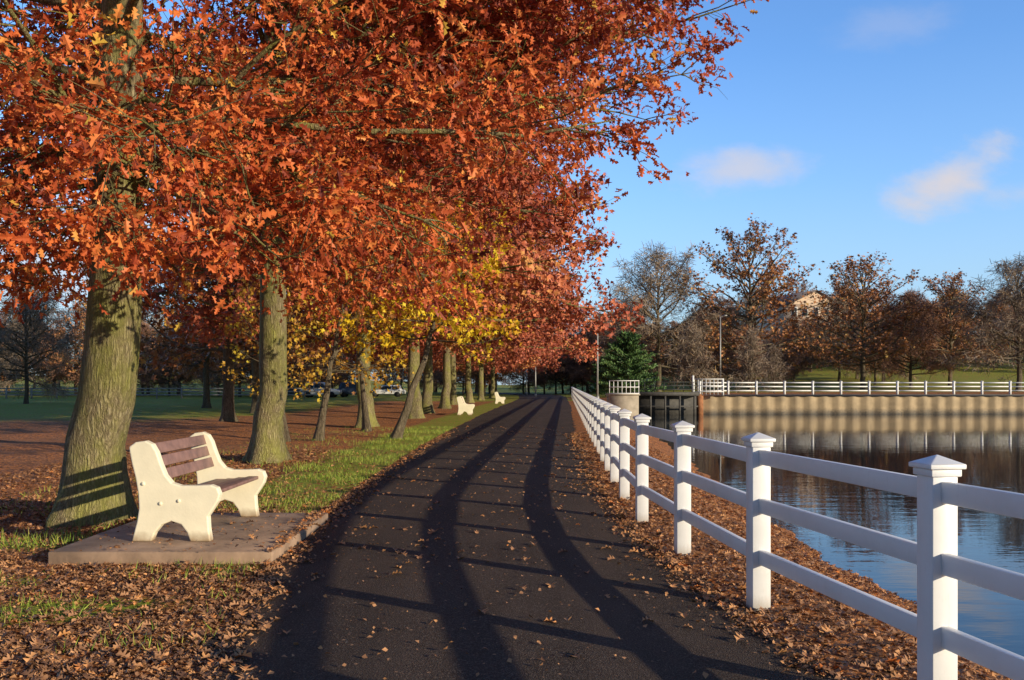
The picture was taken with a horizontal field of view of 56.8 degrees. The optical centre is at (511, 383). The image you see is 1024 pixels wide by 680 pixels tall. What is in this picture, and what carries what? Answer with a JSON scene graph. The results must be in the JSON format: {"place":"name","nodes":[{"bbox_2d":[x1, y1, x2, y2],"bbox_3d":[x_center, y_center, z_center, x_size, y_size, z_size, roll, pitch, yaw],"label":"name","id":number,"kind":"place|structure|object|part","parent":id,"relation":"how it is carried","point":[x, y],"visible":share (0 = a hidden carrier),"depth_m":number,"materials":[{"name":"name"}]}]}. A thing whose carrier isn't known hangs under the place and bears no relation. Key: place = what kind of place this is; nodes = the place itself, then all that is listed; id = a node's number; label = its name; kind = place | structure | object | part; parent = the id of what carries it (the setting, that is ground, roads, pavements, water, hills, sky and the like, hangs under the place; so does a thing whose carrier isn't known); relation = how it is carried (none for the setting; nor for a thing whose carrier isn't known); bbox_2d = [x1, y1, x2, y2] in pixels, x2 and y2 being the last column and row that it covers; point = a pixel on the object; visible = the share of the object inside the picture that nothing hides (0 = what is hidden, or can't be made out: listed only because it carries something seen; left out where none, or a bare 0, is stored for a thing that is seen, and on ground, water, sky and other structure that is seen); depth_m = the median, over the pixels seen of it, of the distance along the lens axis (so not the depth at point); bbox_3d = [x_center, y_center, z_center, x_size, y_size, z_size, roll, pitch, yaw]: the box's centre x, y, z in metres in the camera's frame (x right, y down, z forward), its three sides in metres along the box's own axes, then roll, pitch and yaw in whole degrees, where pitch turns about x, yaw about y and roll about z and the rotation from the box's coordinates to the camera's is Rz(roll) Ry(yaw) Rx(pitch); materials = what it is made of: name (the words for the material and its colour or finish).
{"place":"outdoors","nodes":[
{"label":"outdoors","id":0,"kind":"place"},
{"bbox_2d":[0,335,1023,679],"bbox_3d":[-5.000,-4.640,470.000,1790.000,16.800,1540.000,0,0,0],"label":"ground","id":1,"kind":"structure","parent":0,"point":[32,433],"depth_m":24.37,"materials":[{"name":"brown soil"}]},
{"bbox_2d":[0,262,84,403],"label":"bare tree","id":2,"kind":"object","parent":1,"relation":"on","point":[37,322],"visible":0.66,"depth_m":74.75,"materials":[{"name":"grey plant"}]},
{"bbox_2d":[1,297,194,313],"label":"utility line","id":3,"kind":"object","parent":1,"relation":"on","point":[64,312],"visible":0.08,"depth_m":110.88,"materials":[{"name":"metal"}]},
{"bbox_2d":[0,388,329,398],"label":"field fence","id":4,"kind":"object","parent":1,"relation":"on","point":[32,394],"visible":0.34,"depth_m":101.33,"materials":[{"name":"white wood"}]},
{"bbox_2d":[48,513,327,563],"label":"concrete slab","id":5,"kind":"structure","parent":1,"relation":"on","point":[220,550],"depth_m":8.57,"materials":[{"name":"beige concrete"}]},
{"bbox_2d":[129,432,266,541],"bbox_3d":[-3.110,0.991,9.575,0.836,0.929,1.730,0,0,0],"label":"park bench","id":6,"kind":"object","parent":5,"relation":"on","point":[164,497],"visible":0.99,"depth_m":8.72,"materials":[{"name":"beige paint"}]},
{"bbox_2d":[140,231,250,407],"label":"lawn oak tree","id":7,"kind":"object","parent":1,"relation":"on","point":[206,403],"visible":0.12,"depth_m":61.85,"materials":[{"name":"orange plant"}]},
{"bbox_2d":[160,281,251,382],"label":"lawn oak tree","id":8,"kind":"object","parent":1,"relation":"on","point":[250,354],"visible":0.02,"depth_m":88.83,"materials":[{"name":"orange plant"}]},
{"bbox_2d":[75,145,370,421],"bbox_3d":[-11.773,-4.988,40.009,12.600,13.295,11.956,0,0,0],"label":"lawn oak tree","id":9,"kind":"object","parent":1,"relation":"on","point":[228,413],"visible":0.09,"depth_m":39.85,"materials":[{"name":"orange plant"}]},
{"bbox_2d":[0,425,453,652],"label":"grass","id":10,"kind":"structure","parent":1,"relation":"on","point":[359,458],"depth_m":12.74,"materials":[{"name":"green plant"}]},
{"bbox_2d":[139,220,335,412],"bbox_3d":[-14.113,-5.642,52.223,13.152,14.625,13.860,0,0,-25],"label":"lawn oak tree","id":11,"kind":"object","parent":1,"relation":"on","point":[255,367],"visible":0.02,"depth_m":51.75,"materials":[{"name":"orange plant"}]},
{"bbox_2d":[187,265,322,380],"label":"lawn oak tree","id":12,"kind":"object","parent":1,"relation":"on","point":[216,360],"visible":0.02,"depth_m":69.79,"materials":[{"name":"orange plant"}]},
{"bbox_2d":[216,273,331,440],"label":"tree","id":13,"kind":"object","parent":1,"relation":"on","point":[239,354],"visible":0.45,"depth_m":25.93,"materials":[{"name":"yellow plant"}]},
{"bbox_2d":[287,385,301,396],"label":"parked car","id":14,"kind":"object","parent":1,"relation":"on","point":[288,386],"visible":0.2,"depth_m":113.23,"materials":[{"name":"paint"}]},
{"bbox_2d":[300,382,341,397],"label":"parked car","id":15,"kind":"object","parent":1,"relation":"on","point":[334,392],"visible":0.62,"depth_m":107.11,"materials":[{"name":"white paint"}]},
{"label":"windows","id":16,"kind":"part","parent":15,"relation":"part of","materials":[{"name":"black glass"}]},
{"bbox_2d":[257,224,400,440],"bbox_3d":[-5.146,-1.412,26.544,4.086,6.192,4.636,0,0,-11],"label":"tree","id":17,"kind":"object","parent":1,"relation":"on","point":[319,434],"visible":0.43,"depth_m":26.45,"materials":[{"name":"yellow plant"}]},
{"bbox_2d":[0,0,688,528],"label":"oak tree","id":18,"kind":"object","parent":1,"relation":"on","point":[112,240],"visible":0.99,"depth_m":10.72,"materials":[{"name":"orange plant"}]},
{"bbox_2d":[294,347,399,379],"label":"lawn oak tree","id":19,"kind":"object","parent":1,"relation":"on","point":[341,356],"visible":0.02,"depth_m":93.29,"materials":[{"name":"orange plant"}]},
{"bbox_2d":[79,3,615,427],"bbox_3d":[-6.163,-8.196,34.459,20.200,19.712,21.031,0,0,-17],"label":"oak tree","id":20,"kind":"object","parent":1,"relation":"on","point":[560,237],"visible":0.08,"depth_m":31.75,"materials":[{"name":"orange plant"}]},
{"bbox_2d":[337,382,375,396],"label":"parked car","id":21,"kind":"object","parent":1,"relation":"on","point":[347,390],"visible":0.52,"depth_m":109.19,"materials":[{"name":"paint"}]},
{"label":"windows","id":22,"kind":"part","parent":21,"relation":"part of","materials":[{"name":"black glass"}]},
{"bbox_2d":[288,250,424,431],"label":"tree","id":23,"kind":"object","parent":1,"relation":"on","point":[366,424],"visible":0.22,"depth_m":31.73,"materials":[{"name":"orange plant"}]},
{"bbox_2d":[325,340,440,381],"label":"lawn oak tree","id":24,"kind":"object","parent":1,"relation":"on","point":[371,363],"visible":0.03,"depth_m":76.98,"materials":[{"name":"orange plant"}]},
{"bbox_2d":[0,0,768,463],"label":"oak tree","id":25,"kind":"object","parent":1,"relation":"on","point":[588,30],"visible":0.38,"depth_m":17.28,"materials":[{"name":"orange plant"}]},
{"bbox_2d":[372,385,405,396],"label":"parked car","id":26,"kind":"object","parent":1,"relation":"on","point":[396,391],"visible":0.76,"depth_m":111.11,"materials":[{"name":"white paint"}]},
{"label":"windows","id":27,"kind":"part","parent":26,"relation":"part of","materials":[{"name":"black glass"}]},
{"bbox_2d":[181,25,644,418],"bbox_3d":[-4.244,-8.199,42.559,20.496,19.718,20.319,0,0,10],"label":"oak tree","id":28,"kind":"object","parent":1,"relation":"on","point":[416,411],"visible":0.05,"depth_m":41.10,"materials":[{"name":"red plant"}]},
{"bbox_2d":[315,179,530,438],"bbox_3d":[-2.481,-1.960,27.061,6.116,7.365,5.689,0,0,0],"label":"yellow tree","id":29,"kind":"object","parent":1,"relation":"on","point":[399,428],"visible":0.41,"depth_m":26.87,"materials":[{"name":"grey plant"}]},
{"bbox_2d":[243,147,620,412],"bbox_3d":[-3.614,-7.708,50.067,19.190,18.726,19.979,0,0,14],"label":"oak tree","id":30,"kind":"object","parent":1,"relation":"on","point":[427,403],"visible":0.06,"depth_m":47.34,"materials":[{"name":"red plant"}]},
{"bbox_2d":[291,150,601,408],"bbox_3d":[-4.252,-8.199,61.466,20.496,19.718,20.319,0,0,35],"label":"oak tree","id":31,"kind":"object","parent":1,"relation":"on","point":[446,390],"visible":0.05,"depth_m":60.92,"materials":[{"name":"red plant"}]},
{"bbox_2d":[343,188,583,404],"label":"oak tree","id":32,"kind":"object","parent":1,"relation":"on","point":[436,355],"visible":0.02,"depth_m":69.85,"materials":[{"name":"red plant"}]},
{"bbox_2d":[457,396,474,414],"bbox_3d":[-2.330,1.096,47.855,0.836,0.929,1.730,0,0,0],"label":"park bench","id":33,"kind":"object","parent":1,"relation":"on","point":[463,406],"visible":0.97,"depth_m":47.00,"materials":[{"name":"beige paint"}]},
{"bbox_2d":[347,222,585,402],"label":"oak tree","id":34,"kind":"object","parent":1,"relation":"on","point":[469,395],"visible":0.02,"depth_m":79.73,"materials":[{"name":"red plant"}]},
{"bbox_2d":[420,327,547,395],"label":"oak tree","id":35,"kind":"object","parent":1,"relation":"on","point":[486,373],"depth_m":120.83,"materials":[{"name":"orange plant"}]},
{"bbox_2d":[420,250,561,399],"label":"oak tree","id":36,"kind":"object","parent":1,"relation":"on","point":[481,390],"visible":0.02,"depth_m":91.71,"materials":[{"name":"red plant"}]},
{"bbox_2d":[420,322,573,397],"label":"oak tree","id":37,"kind":"object","parent":1,"relation":"on","point":[492,388],"visible":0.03,"depth_m":103.07,"materials":[{"name":"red plant"}]},
{"bbox_2d":[495,392,504,403],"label":"park bench","id":38,"kind":"object","parent":1,"relation":"on","point":[499,398],"visible":1,"depth_m":73.00,"materials":[{"name":"beige paint"}]},
{"bbox_2d":[0,432,1011,679],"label":"fallen leaves","id":39,"kind":"object","parent":1,"relation":"on","point":[37,644],"visible":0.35,"depth_m":6.89,"materials":[{"name":"brown plant"}]},
{"bbox_2d":[0,278,1023,396],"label":"distant trees","id":40,"kind":"object","parent":1,"relation":"on","point":[571,371],"visible":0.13,"depth_m":132.97,"materials":[{"name":"brown plant"}]},
{"bbox_2d":[525,370,527,394],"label":"street lamp","id":41,"kind":"object","parent":1,"relation":"on","point":[526,393],"visible":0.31,"depth_m":129.92,"materials":[{"name":"grey metal"}]},
{"bbox_2d":[534,360,539,396],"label":"street lamp","id":42,"kind":"object","parent":1,"relation":"on","point":[535,394],"visible":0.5,"depth_m":111.91,"materials":[{"name":"grey metal"}]},
{"bbox_2d":[596,311,598,397],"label":"street lamp","id":43,"kind":"object","parent":1,"relation":"on","point":[597,396],"visible":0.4,"depth_m":89.92,"materials":[{"name":"grey metal"}]},
{"bbox_2d":[587,356,618,395],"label":"pine tree","id":44,"kind":"object","parent":1,"relation":"on","point":[603,390],"visible":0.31,"depth_m":107.74,"materials":[{"name":"green plant"}]},
{"bbox_2d":[592,305,665,378],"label":"bare tree","id":45,"kind":"object","parent":1,"relation":"on","point":[649,349],"visible":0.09,"depth_m":129.65,"materials":[{"name":"brown plant"}]},
{"bbox_2d":[595,330,666,392],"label":"pine tree","id":46,"kind":"object","parent":1,"relation":"on","point":[626,348],"visible":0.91,"depth_m":91.31,"materials":[{"name":"green plant"}]},
{"bbox_2d":[574,240,743,391],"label":"bare tree","id":47,"kind":"object","parent":1,"relation":"on","point":[651,303],"visible":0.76,"depth_m":110.69,"materials":[{"name":"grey plant"}]},
{"bbox_2d":[605,375,723,415],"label":"spillway bridge","id":48,"kind":"structure","parent":1,"relation":"on","point":[660,403],"depth_m":77.83,"materials":[{"name":"metal"}]},
{"bbox_2d":[664,320,724,391],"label":"bare shrub","id":49,"kind":"object","parent":1,"relation":"on","point":[692,358],"visible":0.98,"depth_m":96.89,"materials":[{"name":"brown plant"}]},
{"bbox_2d":[696,394,702,413],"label":"rusted end","id":50,"kind":"object","parent":1,"relation":"on","point":[699,403],"visible":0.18,"depth_m":79.20,"materials":[{"name":"metal"}]},
{"bbox_2d":[670,308,741,388],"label":"bare tree","id":51,"kind":"object","parent":1,"relation":"on","point":[725,356],"visible":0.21,"depth_m":123.38,"materials":[{"name":"brown plant"}]},
{"bbox_2d":[719,315,726,392],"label":"street lamp","id":52,"kind":"object","parent":1,"relation":"on","point":[720,356],"visible":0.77,"depth_m":99.93,"materials":[{"name":"grey metal"}]},
{"bbox_2d":[650,212,839,389],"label":"bare tree","id":53,"kind":"object","parent":1,"relation":"on","point":[762,283],"visible":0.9,"depth_m":110.88,"materials":[{"name":"brown plant"}]},
{"bbox_2d":[721,323,774,392],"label":"bare shrub","id":54,"kind":"object","parent":1,"relation":"on","point":[750,338],"visible":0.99,"depth_m":95.73,"materials":[{"name":"brown plant"}]},
{"bbox_2d":[750,343,792,392],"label":"bare shrub","id":55,"kind":"object","parent":1,"relation":"on","point":[774,355],"visible":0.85,"depth_m":98.71,"materials":[{"name":"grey plant"}]},
{"bbox_2d":[571,387,1023,679],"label":"white fence","id":56,"kind":"object","parent":1,"relation":"on","point":[937,490],"visible":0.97,"depth_m":5.33,"materials":[{"name":"plastic"}]},
{"bbox_2d":[756,292,841,349],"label":"walls","id":57,"kind":"structure","parent":1,"relation":"on","point":[797,304],"depth_m":174.23,"materials":[{"name":"beige paint"}]},
{"bbox_2d":[758,290,843,308],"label":"roof","id":58,"kind":"structure","parent":57,"relation":"on","point":[798,296],"depth_m":175.48,"materials":[{"name":"brown"}]},
{"bbox_2d":[792,307,828,326],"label":"windows","id":59,"kind":"structure","parent":57,"relation":"attached to","point":[806,312],"depth_m":173.65,"materials":[{"name":"black glass"}]},
{"bbox_2d":[796,293,881,380],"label":"bare tree","id":60,"kind":"object","parent":1,"relation":"on","point":[829,340],"visible":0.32,"depth_m":134.80,"materials":[{"name":"brown plant"}]},
{"bbox_2d":[780,250,934,389],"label":"bare tree","id":61,"kind":"object","parent":1,"relation":"on","point":[864,299],"visible":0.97,"depth_m":112.59,"materials":[{"name":"brown plant"}]},
{"bbox_2d":[703,396,1023,413],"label":"sheet piles","id":62,"kind":"object","parent":1,"relation":"on","point":[863,404],"visible":0.67,"depth_m":79.87,"materials":[{"name":"beige metal"}]},
{"bbox_2d":[699,381,1023,393],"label":"white fence","id":63,"kind":"object","parent":62,"relation":"on","point":[897,386],"visible":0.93,"depth_m":80.58,"materials":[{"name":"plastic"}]},
{"bbox_2d":[703,394,1023,395],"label":"cap beam","id":64,"kind":"structure","parent":62,"relation":"on","point":[863,395],"depth_m":79.75,"materials":[{"name":"concrete"}]},
{"bbox_2d":[865,287,962,387],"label":"bare tree","id":65,"kind":"object","parent":1,"relation":"on","point":[923,333],"visible":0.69,"depth_m":114.68,"materials":[{"name":"brown plant"}]},
{"bbox_2d":[902,267,1007,385],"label":"bare tree","id":66,"kind":"object","parent":1,"relation":"on","point":[954,292],"visible":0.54,"depth_m":116.72,"materials":[{"name":"brown plant"}]},
{"bbox_2d":[933,251,1023,389],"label":"bare tree","id":67,"kind":"object","parent":1,"relation":"on","point":[1018,309],"visible":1,"depth_m":104.54,"materials":[{"name":"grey plant"}]},
{"bbox_2d":[0,0,1023,384],"label":"sky","id":68,"kind":"structure","parent":0,"point":[895,128],"materials":[{"name":"blue"}]},
{"bbox_2d":[192,392,850,679],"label":"path","id":69,"kind":"structure","parent":0,"point":[679,652],"depth_m":7.03,"materials":[{"name":"black asphalt"}]},
{"bbox_2d":[630,414,1023,656],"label":"water","id":70,"kind":"structure","parent":0,"point":[987,450],"depth_m":25.59,"materials":[{"name":"blue liquid"}]}
]}

